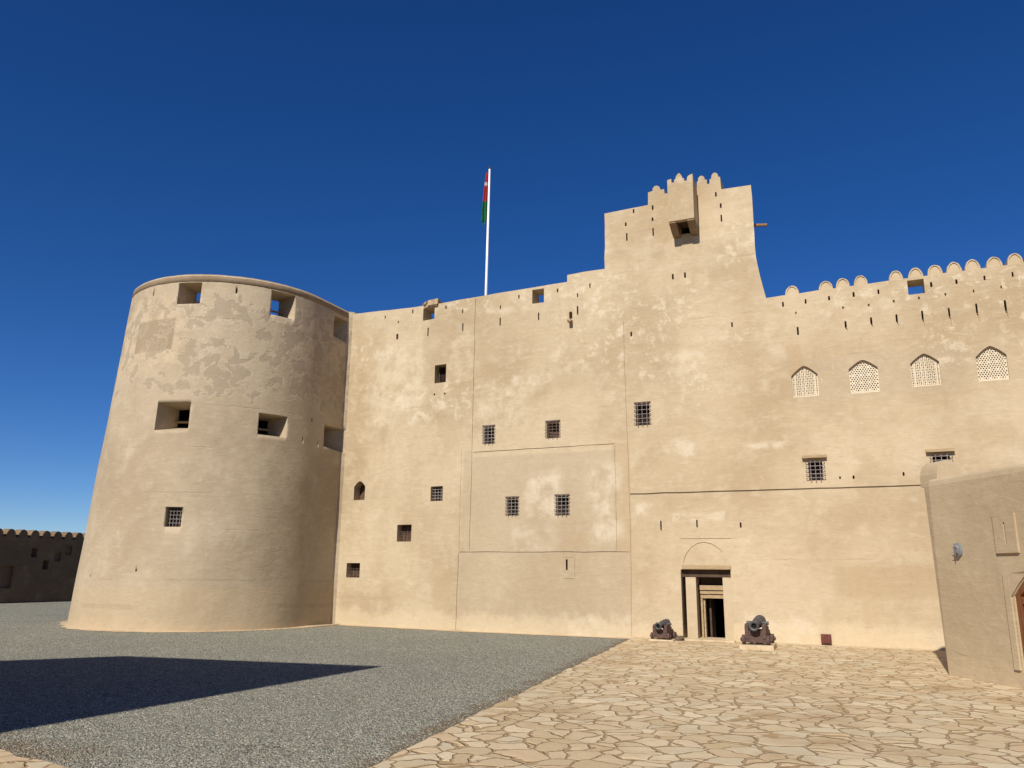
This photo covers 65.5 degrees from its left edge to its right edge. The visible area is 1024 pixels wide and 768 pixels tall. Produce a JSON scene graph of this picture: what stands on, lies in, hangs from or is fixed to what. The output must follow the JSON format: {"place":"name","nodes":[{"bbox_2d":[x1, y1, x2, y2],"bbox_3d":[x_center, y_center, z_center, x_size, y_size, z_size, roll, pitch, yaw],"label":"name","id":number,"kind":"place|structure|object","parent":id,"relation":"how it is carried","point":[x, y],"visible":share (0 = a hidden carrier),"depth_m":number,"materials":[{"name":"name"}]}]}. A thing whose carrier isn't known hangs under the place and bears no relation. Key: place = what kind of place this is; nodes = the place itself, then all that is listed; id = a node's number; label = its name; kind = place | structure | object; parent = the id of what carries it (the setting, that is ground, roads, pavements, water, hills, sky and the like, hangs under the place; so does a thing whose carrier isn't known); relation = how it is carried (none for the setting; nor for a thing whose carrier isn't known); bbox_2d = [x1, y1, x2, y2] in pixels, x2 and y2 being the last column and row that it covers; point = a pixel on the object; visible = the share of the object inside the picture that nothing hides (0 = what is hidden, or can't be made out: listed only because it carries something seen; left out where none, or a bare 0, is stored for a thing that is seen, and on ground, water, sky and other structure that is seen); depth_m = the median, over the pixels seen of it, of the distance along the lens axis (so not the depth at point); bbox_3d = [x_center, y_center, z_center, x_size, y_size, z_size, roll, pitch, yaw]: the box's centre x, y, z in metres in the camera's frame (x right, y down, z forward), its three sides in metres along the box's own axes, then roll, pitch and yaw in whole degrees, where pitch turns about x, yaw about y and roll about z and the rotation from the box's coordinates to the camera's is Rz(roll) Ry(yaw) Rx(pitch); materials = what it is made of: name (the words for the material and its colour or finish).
{"place":"outdoors","nodes":[
{"label":"outdoors","id":0,"kind":"place"},
{"bbox_2d":[0,601,724,767],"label":"gravel courtyard","id":1,"kind":"structure","parent":0,"point":[49,611],"depth_m":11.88,"materials":[{"name":"grey gravel"}]},
{"bbox_2d":[67,274,356,630],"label":"round tower","id":2,"kind":"structure","parent":1,"relation":"on","point":[216,502],"depth_m":23.33,"materials":[{"name":"paint"}]},
{"bbox_2d":[168,507,182,526],"bbox_3d":[-9.450,3.752,22.402,0.486,0.590,0.203,1,-13,-3],"label":"window","id":3,"kind":"structure","parent":2,"relation":"in","point":[175,514],"depth_m":22.45,"materials":[{"name":"metal"}]},
{"bbox_2d":[59,620,945,650],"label":"kerb","id":4,"kind":"structure","parent":1,"relation":"on","point":[64,623],"depth_m":21.55,"materials":[{"name":"beige stone"}]},
{"bbox_2d":[335,173,1023,649],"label":"fort","id":5,"kind":"structure","parent":1,"relation":"on","point":[679,421],"depth_m":21.57,"materials":[{"name":"paint"}]},
{"bbox_2d":[350,563,359,577],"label":"window","id":6,"kind":"structure","parent":5,"relation":"in","point":[355,571],"depth_m":25.38,"materials":[{"name":"wood"}]},
{"bbox_2d":[400,525,411,541],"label":"window","id":7,"kind":"structure","parent":5,"relation":"in","point":[406,529],"depth_m":24.70,"materials":[{"name":"wood"}]},
{"bbox_2d":[432,486,442,500],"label":"window","id":8,"kind":"structure","parent":5,"relation":"in","point":[438,492],"depth_m":24.36,"materials":[{"name":"metal"}]},
{"bbox_2d":[439,367,445,382],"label":"window","id":9,"kind":"structure","parent":5,"relation":"in","point":[442,370],"depth_m":25.30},
{"bbox_2d":[485,167,490,294],"bbox_3d":[-0.996,-4.127,29.745,0.550,8.742,0.500,-5,-15,23],"label":"flagpole","id":10,"kind":"object","parent":5,"relation":"on","point":[486,268],"visible":0.48,"depth_m":30.00,"materials":[{"name":"white metal"}]},
{"bbox_2d":[482,172,487,224],"bbox_3d":[-1.040,-7.096,30.459,0.238,2.124,0.218,-5,-15,23],"label":"flag","id":11,"kind":"object","parent":10,"relation":"hanging from","point":[484,205],"visible":1,"depth_m":30.44,"materials":[{"name":"fabric"}]},
{"bbox_2d":[482,425,494,443],"bbox_3d":[-0.638,1.541,23.856,0.420,0.582,0.403,-5,-15,23],"label":"window","id":12,"kind":"structure","parent":5,"relation":"in","point":[491,434],"depth_m":23.79,"materials":[{"name":"metal"}]},
{"bbox_2d":[505,496,518,515],"bbox_3d":[0.061,3.549,23.053,0.429,0.565,0.403,-5,-15,23],"label":"window","id":13,"kind":"structure","parent":5,"relation":"in","point":[514,506],"depth_m":22.95,"materials":[{"name":"metal"}]},
{"bbox_2d":[545,420,559,438],"bbox_3d":[1.232,1.336,23.055,0.461,0.530,0.403,-5,-15,23],"label":"window","id":14,"kind":"structure","parent":5,"relation":"in","point":[554,428],"depth_m":22.98,"materials":[{"name":"metal"}]},
{"bbox_2d":[554,494,569,515],"bbox_3d":[1.463,3.426,22.444,0.454,0.610,0.403,-5,-15,23],"label":"window","id":15,"kind":"structure","parent":5,"relation":"in","point":[563,505],"depth_m":22.55,"materials":[{"name":"metal"}]},
{"bbox_2d":[634,401,650,425],"bbox_3d":[3.654,0.856,22.068,0.468,0.682,0.403,-5,-15,23],"label":"window","id":16,"kind":"structure","parent":5,"relation":"in","point":[643,413],"depth_m":22.19,"materials":[{"name":"metal"}]},
{"bbox_2d":[709,598,715,636],"bbox_3d":[5.277,6.154,20.917,0.050,0.993,0.398,-6,-15,27],"label":"door leaf","id":17,"kind":"structure","parent":5,"relation":"in","point":[711,601],"depth_m":20.84,"materials":[{"name":"brown wood"}]},
{"bbox_2d":[802,454,826,481],"bbox_3d":[7.599,2.126,19.942,0.582,0.656,0.444,-5,-15,23],"label":"window","id":18,"kind":"structure","parent":5,"relation":"in","point":[816,469],"depth_m":19.96,"materials":[{"name":"metal"}]},
{"bbox_2d":[821,634,831,643],"bbox_3d":[7.450,6.046,18.877,0.232,0.215,0.110,-5,-15,23],"label":"wall hatch","id":19,"kind":"object","parent":5,"relation":"attached to","point":[826,639],"depth_m":18.84,"materials":[{"name":"metal"}]},
{"bbox_2d":[822,635,830,642],"bbox_3d":[7.433,6.037,18.837,0.192,0.175,0.021,-5,-15,23],"label":"door","id":20,"kind":"structure","parent":19,"relation":"in","point":[825,638],"depth_m":18.84,"materials":[{"name":"metal"}]},
{"bbox_2d":[925,448,954,461],"bbox_3d":[10.150,1.873,18.842,0.606,0.634,0.445,-5,-15,23],"label":"window","id":21,"kind":"structure","parent":5,"relation":"in","point":[935,458],"depth_m":18.75,"materials":[{"name":"wood"}]},
{"bbox_2d":[0,638,1023,767],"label":"stone paving","id":22,"kind":"structure","parent":0,"point":[638,703],"depth_m":9.32,"materials":[{"name":"beige stone"}]},
{"bbox_2d":[648,638,674,641],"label":"stone slab","id":23,"kind":"structure","parent":22,"relation":"on","point":[661,639],"depth_m":19.87,"materials":[{"name":"beige stone"}]},
{"bbox_2d":[650,619,676,639],"bbox_3d":[3.848,6.215,20.217,0.554,0.489,0.922,-6,-15,27],"label":"cannon","id":24,"kind":"object","parent":23,"relation":"on","point":[667,632],"visible":0.99,"depth_m":19.96,"materials":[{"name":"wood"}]},
{"bbox_2d":[675,635,683,640],"bbox_3d":[4.212,6.394,20.014,0.238,0.136,0.165,-1,-13,5],"label":"stone","id":25,"kind":"object","parent":22,"relation":"on","point":[679,638],"visible":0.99,"depth_m":19.96,"materials":[{"name":"beige stone"}]},
{"bbox_2d":[739,642,776,650],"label":"stone slab","id":26,"kind":"structure","parent":22,"relation":"on","point":[757,646],"depth_m":17.71,"materials":[{"name":"beige stone"}]},
{"bbox_2d":[740,615,775,644],"bbox_3d":[5.626,5.622,18.224,0.693,0.611,1.152,-6,-15,24],"label":"cannon","id":27,"kind":"object","parent":26,"relation":"on","point":[754,633],"visible":1,"depth_m":17.89,"materials":[{"name":"wood"}]},
{"bbox_2d":[920,460,1023,688],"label":"gate building","id":28,"kind":"structure","parent":22,"relation":"on","point":[978,516],"depth_m":12.84,"materials":[{"name":"paint"}]},
{"bbox_2d":[952,543,962,556],"bbox_3d":[7.451,2.779,13.328,0.094,0.240,0.150,2,-13,-8],"label":"wall lamp","id":29,"kind":"object","parent":28,"relation":"attached to","point":[957,549],"visible":1,"depth_m":13.29,"materials":[{"name":"metal"}]},
{"bbox_2d":[0,0,1023,532],"label":"sky","id":30,"kind":"structure","parent":0,"point":[341,153],"materials":[{"name":"blue"}]},
{"label":"ground","id":31,"kind":"structure","parent":0,"visible":0},
{"bbox_2d":[0,528,84,603],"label":"perimeter wall","id":32,"kind":"structure","parent":31,"relation":"on","point":[38,566],"depth_m":39.60,"materials":[{"name":"paint"}]}
]}

